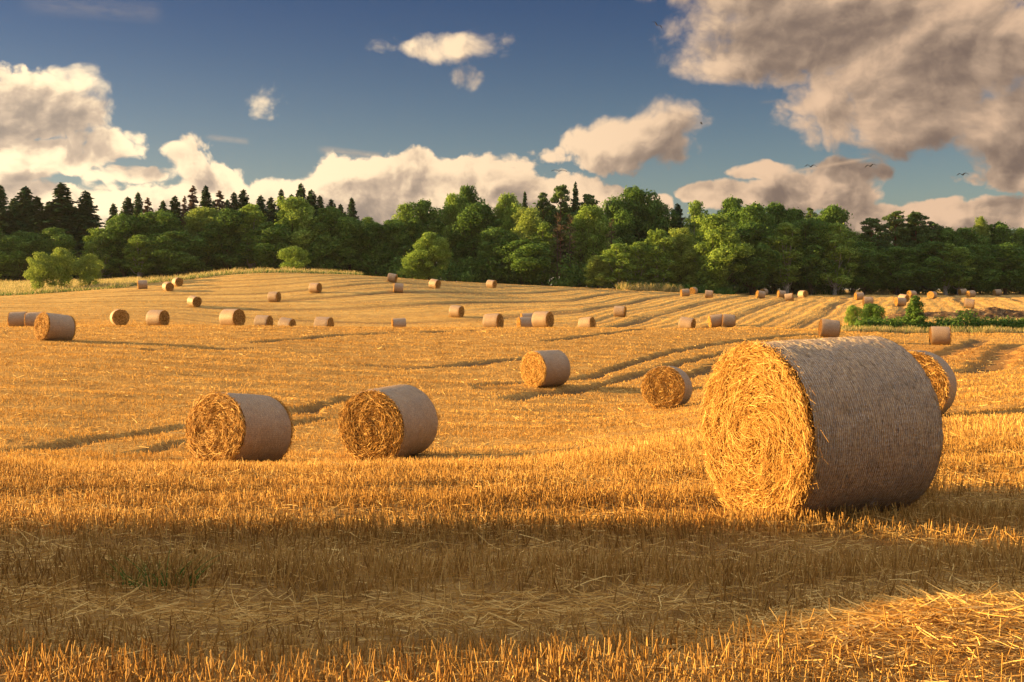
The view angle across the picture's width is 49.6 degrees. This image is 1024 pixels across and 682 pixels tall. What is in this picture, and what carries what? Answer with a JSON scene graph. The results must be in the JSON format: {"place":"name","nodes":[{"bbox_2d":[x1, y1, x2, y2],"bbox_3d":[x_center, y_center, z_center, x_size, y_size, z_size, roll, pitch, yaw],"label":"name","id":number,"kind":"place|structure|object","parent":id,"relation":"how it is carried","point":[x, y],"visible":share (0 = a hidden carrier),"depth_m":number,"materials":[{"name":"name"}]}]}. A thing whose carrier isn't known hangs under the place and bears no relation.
{"place":"outdoors","nodes":[
{"label":"outdoors","id":0,"kind":"place"},
{"bbox_2d":[0,271,1023,681],"bbox_3d":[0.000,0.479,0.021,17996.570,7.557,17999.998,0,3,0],"label":"ground","id":1,"kind":"structure","parent":0,"point":[326,299],"depth_m":36.78,"materials":[{"name":"soil"}]},
{"bbox_2d":[0,185,16,278],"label":"spruce tree","id":2,"kind":"object","parent":1,"relation":"on","point":[5,221],"visible":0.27,"depth_m":234.49,"materials":[{"name":"green plant"}]},
{"bbox_2d":[7,312,25,326],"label":"straw bale","id":3,"kind":"object","parent":1,"relation":"on","point":[15,319],"visible":0.87,"depth_m":87.45},
{"bbox_2d":[0,186,33,280],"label":"spruce tree","id":4,"kind":"object","parent":1,"relation":"on","point":[25,196],"visible":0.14,"depth_m":235.57,"materials":[{"name":"green plant"}]},
{"bbox_2d":[0,230,47,280],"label":"broadleaf tree","id":5,"kind":"object","parent":1,"relation":"on","point":[22,243],"visible":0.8,"depth_m":222.31,"materials":[{"name":"green plant"}]},
{"bbox_2d":[5,196,47,279],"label":"spruce tree","id":6,"kind":"object","parent":1,"relation":"on","point":[37,215],"visible":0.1,"depth_m":233.93,"materials":[{"name":"green plant"}]},
{"bbox_2d":[22,252,54,289],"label":"bush","id":7,"kind":"object","parent":1,"relation":"on","point":[37,271],"visible":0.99,"depth_m":170.76,"materials":[{"name":"green plant"}]},
{"bbox_2d":[28,226,79,279],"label":"broadleaf tree","id":8,"kind":"object","parent":1,"relation":"on","point":[55,237],"visible":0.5,"depth_m":222.19,"materials":[{"name":"green plant"}]},
{"bbox_2d":[33,312,75,340],"bbox_3d":[-22.488,-0.596,54.606,1.560,1.538,1.677,2,-5,38],"label":"straw bale","id":9,"kind":"object","parent":1,"relation":"on","point":[51,326],"visible":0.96,"depth_m":54.14},
{"bbox_2d":[43,247,84,288],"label":"bush","id":10,"kind":"object","parent":1,"relation":"on","point":[58,271],"visible":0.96,"depth_m":172.10,"materials":[{"name":"green plant"}]},
{"bbox_2d":[31,182,104,278],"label":"spruce tree","id":11,"kind":"object","parent":1,"relation":"on","point":[61,213],"visible":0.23,"depth_m":233.40,"materials":[{"name":"green plant"}]},
{"bbox_2d":[66,190,105,277],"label":"spruce tree","id":12,"kind":"object","parent":1,"relation":"on","point":[85,220],"visible":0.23,"depth_m":233.66,"materials":[{"name":"green plant"}]},
{"bbox_2d":[69,253,105,285],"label":"bush","id":13,"kind":"object","parent":1,"relation":"on","point":[89,271],"visible":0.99,"depth_m":172.93,"materials":[{"name":"green plant"}]},
{"bbox_2d":[81,227,121,278],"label":"birch tree","id":14,"kind":"object","parent":1,"relation":"on","point":[92,247],"visible":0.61,"depth_m":225.00,"materials":[{"name":"green plant"}]},
{"bbox_2d":[110,309,129,324],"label":"straw bale","id":15,"kind":"object","parent":1,"relation":"on","point":[119,317],"visible":0.98,"depth_m":87.43},
{"bbox_2d":[95,213,146,277],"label":"broadleaf tree","id":16,"kind":"object","parent":1,"relation":"on","point":[117,229],"visible":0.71,"depth_m":224.77,"materials":[{"name":"green plant"}]},
{"bbox_2d":[121,234,158,278],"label":"birch tree","id":17,"kind":"object","parent":1,"relation":"on","point":[141,267],"visible":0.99,"depth_m":220.45,"materials":[{"name":"green plant"}]},
{"bbox_2d":[146,310,169,325],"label":"straw bale","id":18,"kind":"object","parent":1,"relation":"on","point":[157,317],"visible":0.93,"depth_m":83.56},
{"bbox_2d":[130,209,186,277],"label":"broadleaf tree","id":19,"kind":"object","parent":1,"relation":"on","point":[160,222],"visible":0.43,"depth_m":226.04,"materials":[{"name":"green plant"}]},
{"bbox_2d":[117,543,220,592],"bbox_3d":[-1.960,1.306,6.363,0.636,0.229,0.460,-1,3,-25],"label":"weed tuft","id":20,"kind":"object","parent":1,"relation":"on","point":[191,575],"visible":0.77,"depth_m":6.39,"materials":[{"name":"green plant"}]},
{"bbox_2d":[140,230,210,276],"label":"broadleaf tree","id":21,"kind":"object","parent":1,"relation":"on","point":[180,253],"visible":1,"depth_m":220.17,"materials":[{"name":"green plant"}]},
{"bbox_2d":[180,206,231,275],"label":"broadleaf tree","id":22,"kind":"object","parent":1,"relation":"on","point":[202,216],"visible":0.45,"depth_m":227.25,"materials":[{"name":"green plant"}]},
{"bbox_2d":[197,208,255,270],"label":"broadleaf tree","id":23,"kind":"object","parent":1,"relation":"on","point":[226,219],"visible":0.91,"depth_m":225.85,"materials":[{"name":"green plant"}]},
{"bbox_2d":[219,309,245,325],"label":"straw bale","id":24,"kind":"object","parent":1,"relation":"on","point":[231,317],"visible":0.94,"depth_m":77.56},
{"bbox_2d":[184,391,295,463],"bbox_3d":[-4.739,1.616,19.372,1.458,1.438,1.567,1,-5,27],"label":"straw bale","id":25,"kind":"object","parent":1,"relation":"on","point":[229,427],"visible":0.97,"depth_m":18.86},
{"bbox_2d":[231,203,267,268],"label":"birch tree","id":26,"kind":"object","parent":1,"relation":"on","point":[251,210],"visible":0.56,"depth_m":227.86,"materials":[{"name":"green plant"}]},
{"bbox_2d":[244,221,293,268],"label":"broadleaf tree","id":27,"kind":"object","parent":1,"relation":"on","point":[266,245],"visible":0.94,"depth_m":223.08,"materials":[{"name":"green plant"}]},
{"bbox_2d":[276,246,311,269],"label":"bush","id":28,"kind":"object","parent":1,"relation":"on","point":[292,255],"visible":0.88,"depth_m":203.81,"materials":[{"name":"green plant"}]},
{"bbox_2d":[272,195,330,269],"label":"broadleaf tree","id":29,"kind":"object","parent":1,"relation":"on","point":[295,217],"visible":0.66,"depth_m":227.00,"materials":[{"name":"green plant"}]},
{"bbox_2d":[304,206,357,271],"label":"broadleaf tree","id":30,"kind":"object","parent":1,"relation":"on","point":[333,220],"visible":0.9,"depth_m":226.56,"materials":[{"name":"green plant"}]},
{"bbox_2d":[330,217,377,271],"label":"broadleaf tree","id":31,"kind":"object","parent":1,"relation":"on","point":[360,227],"visible":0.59,"depth_m":229.38,"materials":[{"name":"green plant"}]},
{"bbox_2d":[353,221,396,275],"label":"broadleaf tree","id":32,"kind":"object","parent":1,"relation":"on","point":[371,236],"visible":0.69,"depth_m":230.95,"materials":[{"name":"green plant"}]},
{"bbox_2d":[334,384,440,460],"bbox_3d":[-2.343,1.620,20.991,1.619,1.594,1.628,1,3,24],"label":"straw bale","id":33,"kind":"object","parent":1,"relation":"on","point":[399,420],"visible":0.98,"depth_m":20.42},
{"bbox_2d":[371,219,416,271],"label":"broadleaf tree","id":34,"kind":"object","parent":1,"relation":"on","point":[398,237],"visible":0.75,"depth_m":231.37,"materials":[{"name":"green plant"}]},
{"bbox_2d":[391,202,418,251],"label":"tree","id":35,"kind":"object","parent":1,"relation":"on","point":[402,213],"visible":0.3,"depth_m":235.64,"materials":[{"name":"green plant"}]},
{"bbox_2d":[397,257,429,278],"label":"bush","id":36,"kind":"object","parent":1,"relation":"on","point":[411,270],"visible":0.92,"depth_m":202.92,"materials":[{"name":"green plant"}]},
{"bbox_2d":[404,232,451,279],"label":"broadleaf tree","id":37,"kind":"object","parent":1,"relation":"on","point":[435,247],"visible":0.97,"depth_m":203.39,"materials":[{"name":"green plant"}]},
{"bbox_2d":[404,199,452,266],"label":"broadleaf tree","id":38,"kind":"object","parent":1,"relation":"on","point":[417,223],"visible":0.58,"depth_m":235.11,"materials":[{"name":"green plant"}]},
{"bbox_2d":[437,192,470,273],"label":"broadleaf tree","id":39,"kind":"object","parent":1,"relation":"on","point":[453,205],"visible":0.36,"depth_m":237.03,"materials":[{"name":"green plant"}]},
{"bbox_2d":[458,183,485,259],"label":"broadleaf tree","id":40,"kind":"object","parent":1,"relation":"on","point":[468,195],"visible":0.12,"depth_m":241.81,"materials":[{"name":"green plant"}]},
{"bbox_2d":[446,202,504,282],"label":"broadleaf tree","id":41,"kind":"object","parent":1,"relation":"on","point":[472,219],"visible":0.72,"depth_m":231.48,"materials":[{"name":"green plant"}]},
{"bbox_2d":[483,313,503,327],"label":"straw bale","id":42,"kind":"object","parent":1,"relation":"on","point":[492,320],"visible":0.87,"depth_m":91.52},
{"bbox_2d":[472,227,519,282],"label":"broadleaf tree","id":43,"kind":"object","parent":1,"relation":"on","point":[495,238],"visible":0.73,"depth_m":223.28,"materials":[{"name":"green plant"}]},
{"bbox_2d":[487,192,521,237],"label":"broadleaf tree","id":44,"kind":"object","parent":1,"relation":"on","point":[507,206],"visible":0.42,"depth_m":233.54,"materials":[{"name":"green plant"}]},
{"bbox_2d":[0,272,1023,681],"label":"stubble","id":45,"kind":"object","parent":1,"relation":"on","point":[648,454],"visible":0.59,"depth_m":7.70,"materials":[{"name":"plant"}]},
{"bbox_2d":[0,324,1023,681],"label":"loose straw","id":46,"kind":"object","parent":1,"relation":"on","point":[1004,602],"visible":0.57,"depth_m":5.88,"materials":[{"name":"plant"}]},
{"bbox_2d":[0,241,1023,293],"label":"undergrowth","id":47,"kind":"object","parent":1,"relation":"on","point":[471,274],"visible":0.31,"depth_m":226.72,"materials":[{"name":"green plant"}]},
{"bbox_2d":[0,266,1023,332],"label":"dry grass","id":48,"kind":"structure","parent":1,"relation":"on","point":[127,282],"depth_m":179.46,"materials":[{"name":"plant"}]},
{"bbox_2d":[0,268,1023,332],"bbox_3d":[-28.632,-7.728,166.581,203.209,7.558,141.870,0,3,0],"label":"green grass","id":49,"kind":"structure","parent":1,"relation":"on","point":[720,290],"depth_m":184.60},
{"bbox_2d":[491,239,553,284],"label":"broadleaf tree","id":50,"kind":"object","parent":1,"relation":"on","point":[524,251],"visible":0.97,"depth_m":218.15,"materials":[{"name":"green plant"}]},
{"bbox_2d":[506,206,548,284],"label":"broadleaf tree","id":51,"kind":"object","parent":1,"relation":"on","point":[528,218],"visible":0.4,"depth_m":225.04,"materials":[{"name":"green plant"}]},
{"bbox_2d":[531,311,553,326],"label":"straw bale","id":52,"kind":"object","parent":1,"relation":"on","point":[542,319],"visible":0.93,"depth_m":83.56},
{"bbox_2d":[529,222,558,284],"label":"birch tree","id":53,"kind":"object","parent":1,"relation":"on","point":[544,235],"visible":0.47,"depth_m":223.24,"materials":[{"name":"green plant"}]},
{"bbox_2d":[534,192,554,239],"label":"pine tree","id":54,"kind":"object","parent":1,"relation":"on","point":[544,203],"visible":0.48,"depth_m":242.31,"materials":[{"name":"green plant"}]},
{"bbox_2d":[519,350,571,386],"bbox_3d":[1.312,1.119,42.583,1.643,1.561,1.618,-2,3,-43],"label":"straw bale","id":55,"kind":"object","parent":1,"relation":"on","point":[543,368],"visible":1,"depth_m":42.13},
{"bbox_2d":[542,212,566,285],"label":"bare tree","id":56,"kind":"object","parent":1,"relation":"on","point":[557,240],"visible":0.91,"depth_m":222.26,"materials":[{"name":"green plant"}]},
{"bbox_2d":[104,200,1015,293],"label":"deep forest","id":57,"kind":"object","parent":1,"relation":"on","point":[875,234],"visible":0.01,"depth_m":249.96,"materials":[{"name":"plant"}]},
{"bbox_2d":[545,184,577,275],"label":"pine tree","id":58,"kind":"object","parent":1,"relation":"on","point":[561,191],"visible":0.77,"depth_m":240.20,"materials":[{"name":"green plant"}]},
{"bbox_2d":[563,181,586,270],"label":"spruce tree","id":59,"kind":"object","parent":1,"relation":"on","point":[575,202],"visible":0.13,"depth_m":241.46,"materials":[{"name":"green plant"}]},
{"bbox_2d":[563,204,623,286],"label":"broadleaf tree","id":60,"kind":"object","parent":1,"relation":"on","point":[590,241],"visible":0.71,"depth_m":226.38,"materials":[{"name":"green plant"}]},
{"bbox_2d":[583,255,612,288],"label":"broadleaf tree","id":61,"kind":"object","parent":1,"relation":"on","point":[592,270],"visible":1,"depth_m":214.81,"materials":[{"name":"green plant"}]},
{"bbox_2d":[600,199,637,273],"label":"broadleaf tree","id":62,"kind":"object","parent":1,"relation":"on","point":[623,222],"visible":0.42,"depth_m":236.29,"materials":[{"name":"green plant"}]},
{"bbox_2d":[600,242,638,284],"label":"birch tree","id":63,"kind":"object","parent":1,"relation":"on","point":[619,272],"visible":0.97,"depth_m":215.29,"materials":[{"name":"green plant"}]},
{"bbox_2d":[600,185,670,275],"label":"broadleaf tree","id":64,"kind":"object","parent":1,"relation":"on","point":[635,197],"visible":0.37,"depth_m":241.88,"materials":[{"name":"green plant"}]},
{"bbox_2d":[627,241,653,282],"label":"birch tree","id":65,"kind":"object","parent":1,"relation":"on","point":[636,251],"visible":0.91,"depth_m":216.67,"materials":[{"name":"green plant"}]},
{"bbox_2d":[634,198,678,267],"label":"broadleaf tree","id":66,"kind":"object","parent":1,"relation":"on","point":[657,219],"visible":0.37,"depth_m":241.00,"materials":[{"name":"green plant"}]},
{"bbox_2d":[640,229,677,283],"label":"broadleaf tree","id":67,"kind":"object","parent":1,"relation":"on","point":[657,245],"visible":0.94,"depth_m":217.19,"materials":[{"name":"green plant"}]},
{"bbox_2d":[641,365,693,410],"bbox_3d":[4.888,1.541,35.142,1.612,1.586,1.620,1,-2,19],"label":"straw bale","id":68,"kind":"object","parent":1,"relation":"on","point":[665,387],"visible":0.98,"depth_m":34.50},
{"bbox_2d":[662,227,701,286],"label":"broadleaf tree","id":69,"kind":"object","parent":1,"relation":"on","point":[684,265],"visible":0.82,"depth_m":218.52,"materials":[{"name":"green plant"}]},
{"bbox_2d":[680,199,709,270],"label":"birch tree","id":70,"kind":"object","parent":1,"relation":"on","point":[695,209],"visible":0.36,"depth_m":234.32,"materials":[{"name":"green plant"}]},
{"bbox_2d":[690,213,754,290],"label":"broadleaf tree","id":71,"kind":"object","parent":1,"relation":"on","point":[716,251],"visible":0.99,"depth_m":214.12,"materials":[{"name":"green plant"}]},
{"bbox_2d":[717,195,744,287],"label":"broadleaf tree","id":72,"kind":"object","parent":1,"relation":"on","point":[731,206],"visible":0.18,"depth_m":233.09,"materials":[{"name":"green plant"}]},
{"bbox_2d":[728,221,783,294],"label":"broadleaf tree","id":73,"kind":"object","parent":1,"relation":"on","point":[756,263],"visible":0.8,"depth_m":219.41,"materials":[{"name":"green plant"}]},
{"bbox_2d":[732,201,785,293],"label":"broadleaf tree","id":74,"kind":"object","parent":1,"relation":"on","point":[754,212],"visible":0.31,"depth_m":227.34,"materials":[{"name":"green plant"}]},
{"bbox_2d":[763,201,788,290],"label":"broadleaf tree","id":75,"kind":"object","parent":1,"relation":"on","point":[777,210],"visible":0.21,"depth_m":235.56,"materials":[{"name":"green plant"}]},
{"bbox_2d":[766,222,805,293],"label":"birch tree","id":76,"kind":"object","parent":1,"relation":"on","point":[785,236],"visible":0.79,"depth_m":226.23,"materials":[{"name":"green plant"}]},
{"bbox_2d":[771,207,807,290],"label":"broadleaf tree","id":77,"kind":"object","parent":1,"relation":"on","point":[793,214],"visible":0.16,"depth_m":233.38,"materials":[{"name":"green plant"}]},
{"bbox_2d":[791,217,840,294],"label":"broadleaf tree","id":78,"kind":"object","parent":1,"relation":"on","point":[814,230],"visible":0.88,"depth_m":226.92,"materials":[{"name":"green plant"}]},
{"bbox_2d":[695,334,955,522],"bbox_3d":[2.356,0.748,8.537,1.456,1.634,1.606,-2,3,-23],"label":"straw bale","id":79,"kind":"object","parent":1,"relation":"on","point":[832,423],"visible":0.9,"depth_m":8.04},
{"bbox_2d":[818,319,841,336],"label":"straw bale","id":80,"kind":"object","parent":1,"relation":"on","point":[829,328],"visible":0.97,"depth_m":80.47},
{"bbox_2d":[813,203,854,291],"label":"broadleaf tree","id":81,"kind":"object","parent":1,"relation":"on","point":[831,213],"visible":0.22,"depth_m":237.40,"materials":[{"name":"green plant"}]},
{"bbox_2d":[816,221,862,294],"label":"birch tree","id":82,"kind":"object","parent":1,"relation":"on","point":[843,248],"visible":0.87,"depth_m":226.73,"materials":[{"name":"green plant"}]},
{"bbox_2d":[844,305,864,326],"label":"bush","id":83,"kind":"object","parent":1,"relation":"on","point":[851,310],"visible":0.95,"depth_m":103.83,"materials":[{"name":"green plant"}]},
{"bbox_2d":[839,240,893,294],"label":"broadleaf tree","id":84,"kind":"object","parent":1,"relation":"on","point":[868,263],"visible":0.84,"depth_m":229.07,"materials":[{"name":"green plant"}]},
{"bbox_2d":[857,301,886,319],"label":"bush","id":85,"kind":"object","parent":1,"relation":"on","point":[870,309],"visible":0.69,"depth_m":105.57,"materials":[{"name":"green plant"}]},
{"bbox_2d":[858,217,890,293],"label":"pine tree","id":86,"kind":"object","parent":1,"relation":"on","point":[871,223],"visible":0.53,"depth_m":238.10,"materials":[{"name":"green plant"}]},
{"bbox_2d":[875,211,916,293],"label":"pine tree","id":87,"kind":"object","parent":1,"relation":"on","point":[892,225],"visible":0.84,"depth_m":239.06,"materials":[{"name":"green plant"}]},
{"bbox_2d":[871,245,923,294],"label":"broadleaf tree","id":88,"kind":"object","parent":1,"relation":"on","point":[902,267],"visible":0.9,"depth_m":229.31,"materials":[{"name":"green plant"}]},
{"bbox_2d":[895,212,930,289],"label":"pine tree","id":89,"kind":"object","parent":1,"relation":"on","point":[914,217],"visible":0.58,"depth_m":239.76,"materials":[{"name":"green plant"}]},
{"bbox_2d":[900,295,928,327],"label":"young conifer","id":90,"kind":"object","parent":1,"relation":"on","point":[914,308],"visible":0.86,"depth_m":99.65,"materials":[{"name":"plant"}]},
{"bbox_2d":[911,221,943,251],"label":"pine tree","id":91,"kind":"object","parent":1,"relation":"on","point":[931,230],"visible":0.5,"depth_m":237.94,"materials":[{"name":"green plant"}]},
{"bbox_2d":[883,311,978,319],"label":"earth heap","id":92,"kind":"object","parent":1,"relation":"on","point":[942,314],"visible":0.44,"depth_m":119.69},
{"bbox_2d":[908,241,962,290],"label":"broadleaf tree","id":93,"kind":"object","parent":1,"relation":"on","point":[929,250],"visible":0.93,"depth_m":227.97,"materials":[{"name":"green plant"}]},
{"bbox_2d":[909,350,961,414],"bbox_3d":[7.901,0.942,21.686,1.618,1.561,1.643,1,0,28],"label":"straw bale","id":94,"kind":"object","parent":1,"relation":"on","point":[940,369],"visible":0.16,"depth_m":20.92},
{"bbox_2d":[853,307,1023,329],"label":"hedge","id":95,"kind":"object","parent":1,"relation":"on","point":[967,321],"visible":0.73,"depth_m":99.22,"materials":[{"name":"green plant"}]},
{"bbox_2d":[929,326,951,344],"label":"straw bale","id":96,"kind":"object","parent":1,"relation":"on","point":[938,335],"visible":1,"depth_m":79.05},
{"bbox_2d":[928,243,962,294],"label":"birch tree","id":97,"kind":"object","parent":1,"relation":"on","point":[949,259],"visible":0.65,"depth_m":228.31,"materials":[{"name":"green plant"}]},
{"bbox_2d":[933,226,962,290],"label":"broadleaf tree","id":98,"kind":"object","parent":1,"relation":"on","point":[949,233],"visible":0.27,"depth_m":237.32,"materials":[{"name":"green plant"}]},
{"bbox_2d":[948,246,977,294],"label":"birch tree","id":99,"kind":"object","parent":1,"relation":"on","point":[962,283],"visible":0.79,"depth_m":227.85,"materials":[{"name":"green plant"}]},
{"bbox_2d":[944,226,990,290],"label":"broadleaf tree","id":100,"kind":"object","parent":1,"relation":"on","point":[966,236],"visible":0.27,"depth_m":235.82,"materials":[{"name":"green plant"}]},
{"bbox_2d":[947,244,1004,292],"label":"broadleaf tree","id":101,"kind":"object","parent":1,"relation":"on","point":[980,253],"visible":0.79,"depth_m":227.87,"materials":[{"name":"green plant"}]},
{"bbox_2d":[972,216,993,293],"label":"broadleaf tree","id":102,"kind":"object","parent":1,"relation":"on","point":[980,224],"visible":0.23,"depth_m":240.64,"materials":[{"name":"green plant"}]},
{"bbox_2d":[952,307,1023,319],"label":"earth heap","id":103,"kind":"object","parent":1,"relation":"on","point":[991,311],"visible":0.47,"depth_m":120.01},
{"bbox_2d":[983,221,1018,288],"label":"broadleaf tree","id":104,"kind":"object","parent":1,"relation":"on","point":[999,233],"visible":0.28,"depth_m":238.88,"materials":[{"name":"green plant"}]},
{"bbox_2d":[979,242,1023,294],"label":"broadleaf tree","id":105,"kind":"object","parent":1,"relation":"on","point":[1009,258],"visible":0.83,"depth_m":227.91,"materials":[{"name":"green plant"}]},
{"bbox_2d":[1010,227,1023,293],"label":"broadleaf tree","id":106,"kind":"object","parent":1,"relation":"on","point":[1019,231],"visible":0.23,"depth_m":238.71,"materials":[{"name":"green plant"}]},
{"bbox_2d":[0,0,1023,289],"label":"sky","id":107,"kind":"structure","parent":0,"point":[382,105],"materials":[{"name":"blue"}]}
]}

